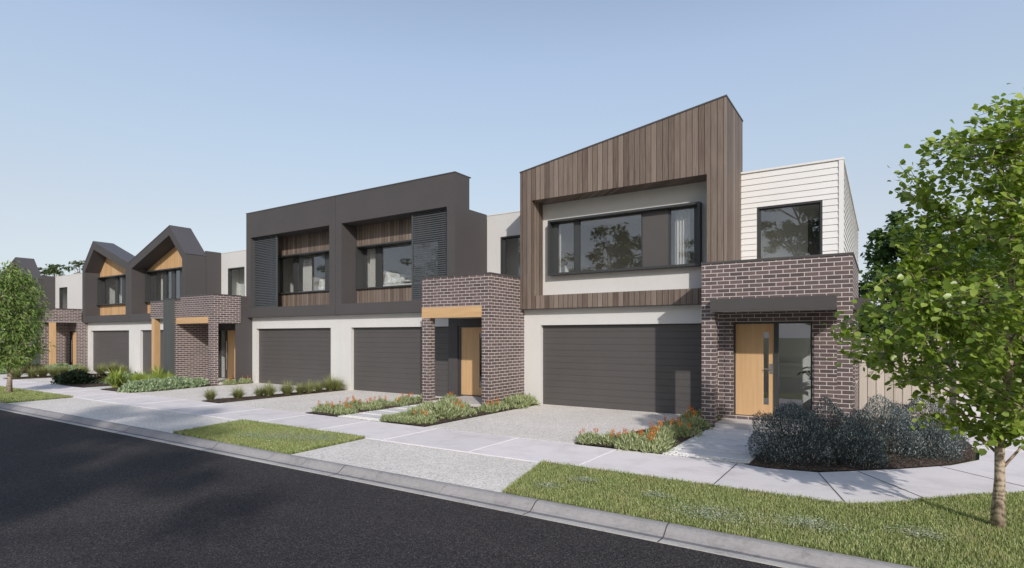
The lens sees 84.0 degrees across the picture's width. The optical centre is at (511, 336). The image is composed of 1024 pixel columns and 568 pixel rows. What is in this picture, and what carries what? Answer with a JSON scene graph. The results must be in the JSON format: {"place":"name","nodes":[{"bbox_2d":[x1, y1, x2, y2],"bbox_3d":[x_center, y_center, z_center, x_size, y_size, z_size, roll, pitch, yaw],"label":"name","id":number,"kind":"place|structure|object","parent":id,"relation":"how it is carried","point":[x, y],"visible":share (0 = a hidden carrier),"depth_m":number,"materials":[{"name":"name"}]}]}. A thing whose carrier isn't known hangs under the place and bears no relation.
{"place":"outdoors","nodes":[
{"label":"outdoors","id":0,"kind":"place"},
{"bbox_2d":[0,386,69,402],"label":"grass","id":1,"kind":"structure","parent":0,"point":[19,394],"depth_m":17.86,"materials":[{"name":"green plant"}]},
{"bbox_2d":[13,374,141,385],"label":"driveway gable house","id":2,"kind":"structure","parent":0,"point":[44,380],"depth_m":24.46,"materials":[{"name":"grey concrete"}]},
{"bbox_2d":[8,397,237,432],"bbox_3d":[-10.135,1.915,14.397,9.460,0.030,1.715,0,0,33],"label":"crossover","id":3,"kind":"object","parent":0,"point":[156,419],"visible":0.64,"depth_m":13.82,"materials":[{"name":"grey concrete"}]},
{"bbox_2d":[132,383,324,401],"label":"driveway","id":4,"kind":"structure","parent":0,"point":[195,393],"depth_m":19.59,"materials":[{"name":"grey concrete"}]},
{"bbox_2d":[174,420,363,453],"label":"lawn","id":5,"kind":"structure","parent":0,"point":[285,453],"depth_m":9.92,"materials":[{"name":"plant"}]},
{"bbox_2d":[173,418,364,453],"bbox_3d":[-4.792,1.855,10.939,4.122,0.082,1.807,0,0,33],"label":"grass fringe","id":6,"kind":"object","parent":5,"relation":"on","point":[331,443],"depth_m":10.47,"materials":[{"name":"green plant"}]},
{"bbox_2d":[313,277,324,290],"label":"bed","id":7,"kind":"object","parent":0,"point":[318,283],"visible":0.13,"depth_m":22.62,"materials":[{"name":"fabric"}]},
{"bbox_2d":[220,390,441,413],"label":"driveway","id":8,"kind":"structure","parent":0,"point":[304,403],"depth_m":17.11,"materials":[{"name":"grey concrete"}]},
{"bbox_2d":[0,410,781,567],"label":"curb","id":9,"kind":"structure","parent":0,"point":[73,496],"depth_m":6.10,"materials":[{"name":"concrete"}]},
{"bbox_2d":[291,438,539,492],"bbox_3d":[-1.424,1.915,8.744,4.190,0.030,1.715,0,0,33],"label":"crossover","id":10,"kind":"object","parent":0,"point":[490,473],"visible":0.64,"depth_m":8.57,"materials":[{"name":"grey concrete"}]},
{"bbox_2d":[0,378,1023,503],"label":"footpath","id":11,"kind":"structure","parent":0,"point":[924,482],"depth_m":8.62,"materials":[{"name":"concrete"}]},
{"bbox_2d":[714,464,1023,501],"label":"footpath saw cut","id":12,"kind":"object","parent":11,"relation":"on","point":[865,474],"visible":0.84,"depth_m":7.47,"materials":[{"name":"grey concrete"}]},
{"bbox_2d":[858,209,1021,362],"bbox_3d":[18.144,-1.819,25.779,7.700,7.458,9.447,0,0,-27],"label":"leafy tree","id":13,"kind":"object","parent":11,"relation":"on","point":[884,253],"visible":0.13,"depth_m":25.02,"materials":[{"name":"green plant"}]},
{"bbox_2d":[0,0,1023,311],"label":"sky","id":14,"kind":"structure","parent":0,"point":[122,122],"materials":[{"name":"blue"}]},
{"bbox_2d":[12,351,1017,471],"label":"lot ground","id":15,"kind":"structure","parent":0,"point":[977,455],"depth_m":13.20,"materials":[{"name":"soil"}]},
{"bbox_2d":[0,257,81,363],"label":"townhouse","id":16,"kind":"structure","parent":15,"relation":"on","point":[64,291],"depth_m":37.16,"materials":[{"name":"white paint"}]},
{"bbox_2d":[38,264,69,275],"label":"gum tree","id":17,"kind":"object","parent":15,"relation":"on","point":[52,269],"visible":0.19,"depth_m":59.44,"materials":[{"name":"green plant"}]},
{"bbox_2d":[59,260,84,275],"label":"gum tree","id":18,"kind":"object","parent":15,"relation":"on","point":[77,264],"visible":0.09,"depth_m":59.44,"materials":[{"name":"green plant"}]},
{"bbox_2d":[50,368,98,384],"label":"dark shrub","id":19,"kind":"object","parent":15,"relation":"on","point":[66,377],"visible":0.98,"depth_m":22.45,"materials":[{"name":"green plant"}]},
{"bbox_2d":[32,241,134,372],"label":"townhouse","id":20,"kind":"structure","parent":15,"relation":"on","point":[98,327],"depth_m":31.21,"materials":[{"name":"grey metal"}]},
{"bbox_2d":[71,332,75,365],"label":"front door","id":21,"kind":"structure","parent":20,"relation":"in","point":[74,333],"depth_m":31.90,"materials":[{"name":"brown wood"}]},
{"bbox_2d":[96,274,125,305],"bbox_3d":[-21.187,-2.510,30.747,4.804,1.580,0.380,0,0,33],"label":"window","id":22,"kind":"structure","parent":20,"relation":"in","point":[100,280],"depth_m":31.24,"materials":[{"name":"glass"}]},
{"bbox_2d":[93,330,128,371],"bbox_3d":[-21.367,0.790,30.410,4.554,2.220,0.050,0,0,33],"label":"garage door","id":23,"kind":"structure","parent":20,"relation":"in","point":[108,346],"depth_m":30.40,"materials":[{"name":"metal"}]},
{"bbox_2d":[67,382,123,386],"bbox_3d":[-15.436,1.873,23.569,1.980,0.030,4.650,0,0,33],"label":"garden bed","id":24,"kind":"object","parent":15,"relation":"on","point":[91,384],"visible":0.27,"depth_m":21.96,"materials":[{"name":"brown soil"}]},
{"bbox_2d":[103,383,240,391],"bbox_3d":[-12.874,1.873,21.906,2.930,0.030,4.650,0,0,33],"label":"garden bed","id":25,"kind":"object","parent":15,"relation":"on","point":[114,389],"visible":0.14,"depth_m":20.39,"materials":[{"name":"brown soil"}]},
{"bbox_2d":[92,367,133,386],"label":"flax plant","id":26,"kind":"object","parent":25,"relation":"on","point":[117,379],"visible":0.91,"depth_m":21.04,"materials":[{"name":"green plant"}]},
{"bbox_2d":[117,380,154,392],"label":"pale groundcover","id":27,"kind":"object","parent":25,"relation":"on","point":[136,386],"visible":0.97,"depth_m":19.33,"materials":[{"name":"green plant"}]},
{"bbox_2d":[145,379,171,390],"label":"pale groundcover","id":28,"kind":"object","parent":25,"relation":"on","point":[160,385],"visible":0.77,"depth_m":19.89,"materials":[{"name":"green plant"}]},
{"bbox_2d":[161,378,187,388],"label":"pale groundcover","id":29,"kind":"object","parent":25,"relation":"on","point":[176,383],"visible":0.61,"depth_m":20.52,"materials":[{"name":"green plant"}]},
{"bbox_2d":[128,225,245,374],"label":"townhouse","id":30,"kind":"structure","parent":15,"relation":"on","point":[170,261],"depth_m":27.46,"materials":[{"name":"grey metal"}]},
{"bbox_2d":[143,330,162,374],"bbox_3d":[-16.644,0.790,27.345,4.457,2.220,0.050,0,0,33],"label":"garage door","id":31,"kind":"structure","parent":30,"relation":"in","point":[147,334],"depth_m":28.21,"materials":[{"name":"metal"}]},
{"bbox_2d":[144,267,181,302],"bbox_3d":[-16.495,-2.450,27.830,4.804,1.700,0.595,0,0,33],"label":"window","id":32,"kind":"structure","parent":30,"relation":"in","point":[150,276],"depth_m":28.78,"materials":[{"name":"metal"}]},
{"bbox_2d":[228,267,244,295],"bbox_3d":[-12.752,-2.345,26.466,1.350,1.690,0.168,0,0,33],"label":"window","id":33,"kind":"structure","parent":30,"relation":"in","point":[229,269],"depth_m":26.74,"materials":[{"name":"metal"}]},
{"bbox_2d":[163,195,339,387],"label":"townhouse","id":34,"kind":"structure","parent":15,"relation":"on","point":[279,323],"depth_m":22.54,"materials":[{"name":"grey paint"}]},
{"bbox_2d":[226,330,234,377],"bbox_3d":[-11.690,0.765,23.987,1.110,2.030,0.121,0,0,33],"label":"front door","id":35,"kind":"structure","parent":34,"relation":"in","point":[231,333],"depth_m":24.14,"materials":[{"name":"brown wood"}]},
{"bbox_2d":[259,328,330,387],"bbox_3d":[-8.399,0.790,21.994,4.604,2.220,0.050,0,0,33],"label":"garage door","id":36,"kind":"structure","parent":34,"relation":"in","point":[286,355],"depth_m":21.96,"materials":[{"name":"metal"}]},
{"bbox_2d":[273,250,328,294],"bbox_3d":[-7.812,-2.420,22.284,4.210,1.640,0.615,0,0,33],"label":"window","id":37,"kind":"structure","parent":34,"relation":"in","point":[307,264],"depth_m":22.84,"materials":[{"name":"metal"}]},
{"bbox_2d":[202,389,343,402],"bbox_3d":[-7.455,1.873,18.389,0.970,0.029,4.650,0,0,33],"label":"garden bed","id":38,"kind":"object","parent":15,"relation":"on","point":[221,400],"visible":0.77,"depth_m":17.40,"materials":[{"name":"brown soil"}]},
{"bbox_2d":[201,387,224,399],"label":"grass tussock","id":39,"kind":"object","parent":38,"relation":"in","point":[210,395],"depth_m":16.74,"materials":[{"name":"green plant"}]},
{"bbox_2d":[227,385,250,397],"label":"grass tussock","id":40,"kind":"object","parent":38,"relation":"in","point":[239,393],"depth_m":17.12,"materials":[{"name":"green plant"}]},
{"bbox_2d":[257,379,282,395],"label":"grass tussock","id":41,"kind":"object","parent":38,"relation":"in","point":[268,391],"depth_m":17.73,"materials":[{"name":"green plant"}]},
{"bbox_2d":[279,381,299,394],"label":"grass tussock","id":42,"kind":"object","parent":38,"relation":"in","point":[287,389],"depth_m":18.25,"materials":[{"name":"green plant"}]},
{"bbox_2d":[298,378,319,392],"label":"grass tussock","id":43,"kind":"object","parent":38,"relation":"in","point":[309,388],"depth_m":18.80,"materials":[{"name":"green plant"}]},
{"bbox_2d":[320,374,341,390],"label":"grass tussock","id":44,"kind":"object","parent":38,"relation":"in","point":[329,384],"depth_m":19.69,"materials":[{"name":"green plant"}]},
{"bbox_2d":[306,398,441,415],"bbox_3d":[-3.346,1.873,15.710,1.260,0.030,4.630,0,0,33],"label":"garden bed","id":45,"kind":"object","parent":15,"relation":"on","point":[368,410],"visible":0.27,"depth_m":14.36,"materials":[{"name":"brown soil"}]},
{"bbox_2d":[310,400,336,412],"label":"flowering groundcover","id":46,"kind":"object","parent":45,"relation":"on","point":[321,408],"visible":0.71,"depth_m":14.13,"materials":[{"name":"green plant"}]},
{"bbox_2d":[324,400,349,413],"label":"flowering groundcover","id":47,"kind":"object","parent":45,"relation":"on","point":[333,408],"visible":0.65,"depth_m":13.96,"materials":[{"name":"green plant"}]},
{"bbox_2d":[334,403,357,414],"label":"flowering groundcover","id":48,"kind":"object","parent":45,"relation":"on","point":[345,409],"visible":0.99,"depth_m":13.72,"materials":[{"name":"green plant"}]},
{"bbox_2d":[342,395,366,409],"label":"flowering groundcover","id":49,"kind":"object","parent":45,"relation":"on","point":[357,405],"visible":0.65,"depth_m":14.61,"materials":[{"name":"green plant"}]},
{"bbox_2d":[360,398,384,409],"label":"flowering groundcover","id":50,"kind":"object","parent":45,"relation":"on","point":[372,405],"visible":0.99,"depth_m":14.56,"materials":[{"name":"green plant"}]},
{"bbox_2d":[389,396,409,406],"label":"flowering groundcover","id":51,"kind":"object","parent":45,"relation":"on","point":[399,401],"visible":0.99,"depth_m":15.34,"materials":[{"name":"green plant"}]},
{"bbox_2d":[335,171,523,406],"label":"townhouse","id":52,"kind":"structure","parent":15,"relation":"on","point":[453,321],"depth_m":18.24,"materials":[{"name":"grey metal"}]},
{"bbox_2d":[356,236,439,289],"bbox_3d":[-3.838,-2.420,19.687,3.895,1.640,0.585,0,0,33],"label":"window","id":53,"kind":"structure","parent":52,"relation":"in","point":[376,255],"depth_m":20.45,"materials":[{"name":"metal"}]},
{"bbox_2d":[354,326,447,396],"bbox_3d":[-3.737,0.790,18.968,4.455,2.220,0.050,0,0,33],"label":"garage door","id":54,"kind":"structure","parent":52,"relation":"in","point":[386,359],"depth_m":19.04,"materials":[{"name":"metal"}]},
{"bbox_2d":[383,271,421,285],"bbox_3d":[-3.555,-1.775,20.752,2.080,1.250,1.600,0,0,33],"label":"bed","id":55,"kind":"object","parent":52,"relation":"in","point":[392,278],"visible":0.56,"depth_m":20.62,"materials":[{"name":"fabric"}]},
{"bbox_2d":[461,327,481,395],"bbox_3d":[-1.164,0.755,17.161,0.940,2.050,0.111,0,0,33],"label":"front door","id":56,"kind":"structure","parent":52,"relation":"in","point":[470,336],"depth_m":17.23,"materials":[{"name":"brown wood"}]},
{"bbox_2d":[501,235,519,274],"bbox_3d":[0.242,-2.360,18.033,1.350,1.680,0.168,0,0,33],"label":"window","id":57,"kind":"structure","parent":52,"relation":"in","point":[503,239],"depth_m":18.33,"materials":[{"name":"metal"}]},
{"bbox_2d":[385,404,535,425],"bbox_3d":[-1.130,1.873,14.284,1.430,0.030,4.650,0,0,33],"label":"garden bed","id":58,"kind":"object","parent":15,"relation":"on","point":[441,420],"visible":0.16,"depth_m":13.04,"materials":[{"name":"brown soil"}]},
{"bbox_2d":[404,405,436,417],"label":"groundcover","id":59,"kind":"object","parent":58,"relation":"on","point":[409,412],"visible":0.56,"depth_m":12.91,"materials":[{"name":"green plant"}]},
{"bbox_2d":[410,410,439,423],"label":"flowering groundcover","id":60,"kind":"object","parent":58,"relation":"on","point":[424,417],"visible":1,"depth_m":12.32,"materials":[{"name":"green plant"}]},
{"bbox_2d":[420,397,468,419],"bbox_3d":[-1.636,1.710,13.347,1.196,0.574,1.256,0,0,-19],"label":"groundcover","id":61,"kind":"object","parent":58,"relation":"on","point":[440,408],"visible":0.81,"depth_m":13.09,"materials":[{"name":"green plant"}]},
{"bbox_2d":[444,399,476,416],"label":"flowering groundcover","id":62,"kind":"object","parent":58,"relation":"on","point":[473,411],"visible":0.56,"depth_m":13.53,"materials":[{"name":"green plant"}]},
{"bbox_2d":[475,400,498,412],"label":"flowering groundcover","id":63,"kind":"object","parent":58,"relation":"on","point":[492,407],"visible":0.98,"depth_m":14.17,"materials":[{"name":"green plant"}]},
{"bbox_2d":[501,394,529,407],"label":"groundcover","id":64,"kind":"object","parent":58,"relation":"on","point":[511,401],"visible":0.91,"depth_m":15.00,"materials":[{"name":"green plant"}]},
{"bbox_2d":[514,393,540,405],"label":"groundcover","id":65,"kind":"object","parent":58,"relation":"on","point":[531,398],"visible":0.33,"depth_m":15.49,"materials":[{"name":"green plant"}]},
{"bbox_2d":[574,424,707,453],"bbox_3d":[3.043,1.873,11.558,1.700,0.030,4.700,0,0,33],"label":"garden bed","id":66,"kind":"object","parent":15,"relation":"on","point":[681,440],"visible":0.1,"depth_m":10.09,"materials":[{"name":"brown soil"}]},
{"bbox_2d":[575,428,603,444],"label":"flowering groundcover","id":67,"kind":"object","parent":66,"relation":"on","point":[588,438],"visible":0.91,"depth_m":10.08,"materials":[{"name":"green plant"}]},
{"bbox_2d":[594,428,620,447],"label":"flowering groundcover","id":68,"kind":"object","parent":66,"relation":"on","point":[606,438],"visible":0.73,"depth_m":9.88,"materials":[{"name":"green plant"}]},
{"bbox_2d":[613,428,649,450],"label":"flowering groundcover","id":69,"kind":"object","parent":66,"relation":"on","point":[629,440],"visible":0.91,"depth_m":9.55,"materials":[{"name":"green plant"}]},
{"bbox_2d":[636,432,674,453],"bbox_3d":[2.357,1.754,9.418,0.673,0.332,0.648,0,0,8],"label":"flowering groundcover","id":70,"kind":"object","parent":66,"relation":"on","point":[655,444],"visible":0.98,"depth_m":9.32,"materials":[{"name":"green plant"}]},
{"bbox_2d":[640,420,677,439],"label":"flowering groundcover","id":71,"kind":"object","parent":66,"relation":"on","point":[669,433],"visible":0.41,"depth_m":10.45,"materials":[{"name":"green plant"}]},
{"bbox_2d":[642,425,678,447],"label":"flowering groundcover","id":72,"kind":"object","parent":66,"relation":"on","point":[665,438],"visible":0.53,"depth_m":9.82,"materials":[{"name":"green plant"}]},
{"bbox_2d":[666,416,703,437],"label":"flowering groundcover","id":73,"kind":"object","parent":66,"relation":"on","point":[681,431],"visible":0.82,"depth_m":10.72,"materials":[{"name":"green plant"}]},
{"bbox_2d":[676,410,712,430],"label":"flowering groundcover","id":74,"kind":"object","parent":66,"relation":"on","point":[696,421],"visible":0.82,"depth_m":11.54,"materials":[{"name":"green plant"}]},
{"bbox_2d":[679,404,718,420],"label":"flowering groundcover","id":75,"kind":"object","parent":66,"relation":"on","point":[689,413],"visible":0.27,"depth_m":12.36,"materials":[{"name":"green plant"}]},
{"bbox_2d":[519,94,870,433],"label":"townhouse","id":76,"kind":"structure","parent":15,"relation":"on","point":[677,263],"depth_m":14.02,"materials":[{"name":"wood"}]},
{"bbox_2d":[543,323,701,414],"bbox_3d":[2.725,0.790,14.774,4.436,2.220,0.050,0,0,33],"label":"garage door","id":77,"kind":"structure","parent":76,"relation":"in","point":[657,368],"depth_m":14.62,"materials":[{"name":"metal"}]},
{"bbox_2d":[548,201,701,275],"bbox_3d":[2.876,-2.395,14.983,4.180,1.690,0.465,0,0,33],"label":"window","id":78,"kind":"structure","parent":76,"relation":"in","point":[655,221],"depth_m":14.42,"materials":[{"name":"metal"}]},
{"bbox_2d":[736,324,773,415],"bbox_3d":[5.251,0.722,12.318,0.775,1.985,0.111,0,0,33],"label":"front door","id":79,"kind":"structure","parent":76,"relation":"in","point":[750,368],"depth_m":12.35,"materials":[{"name":"brown wood"}]},
{"bbox_2d":[757,200,822,258],"bbox_3d":[6.719,-2.360,13.792,1.435,1.680,0.150,0,0,33],"label":"window","id":80,"kind":"structure","parent":76,"relation":"in","point":[820,202],"depth_m":13.74,"materials":[{"name":"metal"}]},
{"bbox_2d":[664,452,748,464],"bbox_3d":[3.821,1.912,10.129,1.280,0.036,3.150,0,0,33],"label":"pebble base","id":81,"kind":"object","parent":15,"relation":"on","point":[712,459],"visible":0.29,"depth_m":8.71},
{"bbox_2d":[663,427,762,462],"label":"white pebbles","id":82,"kind":"object","parent":81,"relation":"on","point":[681,446],"visible":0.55,"depth_m":9.23,"materials":[{"name":"white gravel"}]},
{"bbox_2d":[677,448,752,460],"bbox_3d":[3.231,1.895,9.074,1.080,0.050,0.438,0,0,33],"label":"stepping stone","id":83,"kind":"object","parent":81,"relation":"on","point":[719,454],"visible":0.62,"depth_m":9.00,"materials":[{"name":"concrete"}]},
{"bbox_2d":[686,442,758,453],"bbox_3d":[3.549,1.895,9.575,1.092,0.050,0.508,0,0,33],"label":"stepping stone","id":84,"kind":"object","parent":81,"relation":"on","point":[718,447],"visible":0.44,"depth_m":9.57,"materials":[{"name":"concrete"}]},
{"bbox_2d":[696,437,762,447],"bbox_3d":[3.886,1.895,10.105,1.104,0.050,0.508,0,0,33],"label":"stepping stone","id":85,"kind":"object","parent":81,"relation":"on","point":[733,442],"visible":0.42,"depth_m":10.11,"materials":[{"name":"concrete"}]},
{"bbox_2d":[704,432,769,441],"bbox_3d":[4.223,1.895,10.635,1.116,0.050,0.508,0,0,33],"label":"stepping stone","id":86,"kind":"object","parent":81,"relation":"on","point":[726,435],"visible":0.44,"depth_m":10.62,"materials":[{"name":"concrete"}]},
{"bbox_2d":[712,427,771,436],"bbox_3d":[4.560,1.895,11.165,1.128,0.050,0.508,0,0,33],"label":"stepping stone","id":87,"kind":"object","parent":81,"relation":"on","point":[734,431],"visible":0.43,"depth_m":11.18,"materials":[{"name":"concrete"}]},
{"bbox_2d":[744,419,975,470],"bbox_3d":[6.462,1.873,10.323,3.020,0.030,6.590,0,0,33],"label":"garden bed","id":88,"kind":"object","parent":15,"relation":"on","point":[969,453],"visible":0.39,"depth_m":8.45,"materials":[{"name":"brown soil"}]},
{"bbox_2d":[745,397,837,466],"bbox_3d":[4.286,1.437,8.690,1.220,0.964,1.262,0,0,-18],"label":"blue grey shrub","id":89,"kind":"object","parent":88,"relation":"on","point":[790,432],"visible":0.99,"depth_m":8.52,"materials":[{"name":"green plant"}]},
{"bbox_2d":[807,394,862,450],"bbox_3d":[5.276,1.417,9.365,0.863,1.012,0.853,0,0,33],"label":"blue grey shrub","id":90,"kind":"object","parent":88,"relation":"on","point":[833,421],"visible":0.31,"depth_m":9.30,"materials":[{"name":"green plant"}]},
{"bbox_2d":[817,419,890,468],"bbox_3d":[5.091,1.574,8.528,0.980,0.676,0.990,0,0,33],"label":"blue grey shrub","id":91,"kind":"object","parent":88,"relation":"on","point":[849,452],"visible":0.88,"depth_m":8.36,"materials":[{"name":"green plant"}]},
{"bbox_2d":[848,390,930,460],"bbox_3d":[6.045,1.400,9.219,1.300,1.044,1.253,0,0,33],"label":"blue grey shrub","id":92,"kind":"object","parent":88,"relation":"on","point":[893,423],"visible":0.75,"depth_m":8.99,"materials":[{"name":"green plant"}]},
{"bbox_2d":[891,420,964,460],"bbox_3d":[6.599,1.611,9.050,0.997,0.632,0.988,0,0,33],"label":"blue grey shrub","id":93,"kind":"object","parent":88,"relation":"on","point":[948,448],"visible":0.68,"depth_m":8.81,"materials":[{"name":"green plant"}]},
{"bbox_2d":[884,394,972,450],"bbox_3d":[7.221,1.428,9.876,1.197,0.996,1.241,0,0,-13],"label":"blue grey shrub","id":94,"kind":"object","parent":88,"relation":"on","point":[908,406],"visible":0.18,"depth_m":9.75,"materials":[{"name":"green plant"}]},
{"bbox_2d":[859,338,958,420],"bbox_3d":[11.942,0.950,17.503,1.836,1.900,11.364,0,0,33],"label":"paling fence","id":95,"kind":"object","parent":15,"relation":"on","point":[874,386],"visible":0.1,"depth_m":12.96,"materials":[{"name":"beige wood"}]},
{"bbox_2d":[876,218,1023,367],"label":"leafy tree","id":96,"kind":"object","parent":15,"relation":"on","point":[988,247],"visible":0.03,"depth_m":28.20,"materials":[{"name":"green plant"}]},
{"bbox_2d":[427,404,681,443],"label":"driveway","id":97,"kind":"structure","parent":0,"point":[555,423],"depth_m":12.54,"materials":[{"name":"grey concrete"}]},
{"bbox_2d":[504,462,1023,567],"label":"lawn","id":98,"kind":"structure","parent":0,"point":[758,532],"depth_m":5.82,"materials":[{"name":"plant"}]},
{"bbox_2d":[532,476,973,544],"bbox_3d":[2.181,1.855,6.110,4.466,0.030,1.218,0,0,33],"label":"clover","id":99,"kind":"object","parent":98,"relation":"on","point":[713,514],"visible":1,"depth_m":5.82,"materials":[{"name":"green plant"}]},
{"bbox_2d":[501,459,1006,504],"bbox_3d":[2.900,1.859,6.866,5.863,0.075,1.805,0,0,17],"label":"grass fringe","id":100,"kind":"object","parent":98,"relation":"on","point":[505,489],"depth_m":6.88,"materials":[{"name":"green plant"}]},
{"bbox_2d":[824,83,1023,528],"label":"street tree","id":101,"kind":"object","parent":98,"relation":"on","point":[988,355],"visible":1,"depth_m":5.53,"materials":[{"name":"green plant"}]},
{"bbox_2d":[959,373,1023,425],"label":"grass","id":102,"kind":"structure","parent":0,"point":[993,380],"depth_m":19.64,"materials":[{"name":"green plant"}]},
{"bbox_3d":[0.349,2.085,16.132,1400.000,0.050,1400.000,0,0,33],"label":"ground","id":103,"kind":"structure","parent":0,"visible":0},
{"bbox_2d":[0,408,806,567],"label":"gutter","id":104,"kind":"object","parent":103,"relation":"on","point":[729,554],"visible":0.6,"depth_m":6.58,"materials":[{"name":"concrete"}]},
{"bbox_2d":[1,408,819,567],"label":"gutter invert","id":105,"kind":"object","parent":103,"relation":"on","point":[720,549],"visible":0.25,"depth_m":6.58,"materials":[{"name":"grey concrete"}]},
{"bbox_2d":[0,402,916,567],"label":"kerb","id":106,"kind":"structure","parent":103,"relation":"on","point":[790,553],"depth_m":6.42,"materials":[{"name":"concrete"}]},
{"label":"pebble base","id":107,"kind":"structure","parent":0,"visible":0},
{"bbox_2d":[347,413,380,418],"bbox_3d":[-3.325,1.895,13.354,1.180,0.050,0.400,0,0,33],"label":"stepping stone","id":108,"kind":"object","parent":107,"relation":"on","point":[361,415],"visible":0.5,"depth_m":13.43,"materials":[{"name":"concrete"}]},
{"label":"lawn","id":109,"kind":"structure","parent":0,"visible":0},
{"bbox_2d":[0,260,56,391],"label":"street tree","id":110,"kind":"object","parent":109,"relation":"on","point":[24,328],"visible":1,"depth_m":18.85,"materials":[{"name":"green plant"}]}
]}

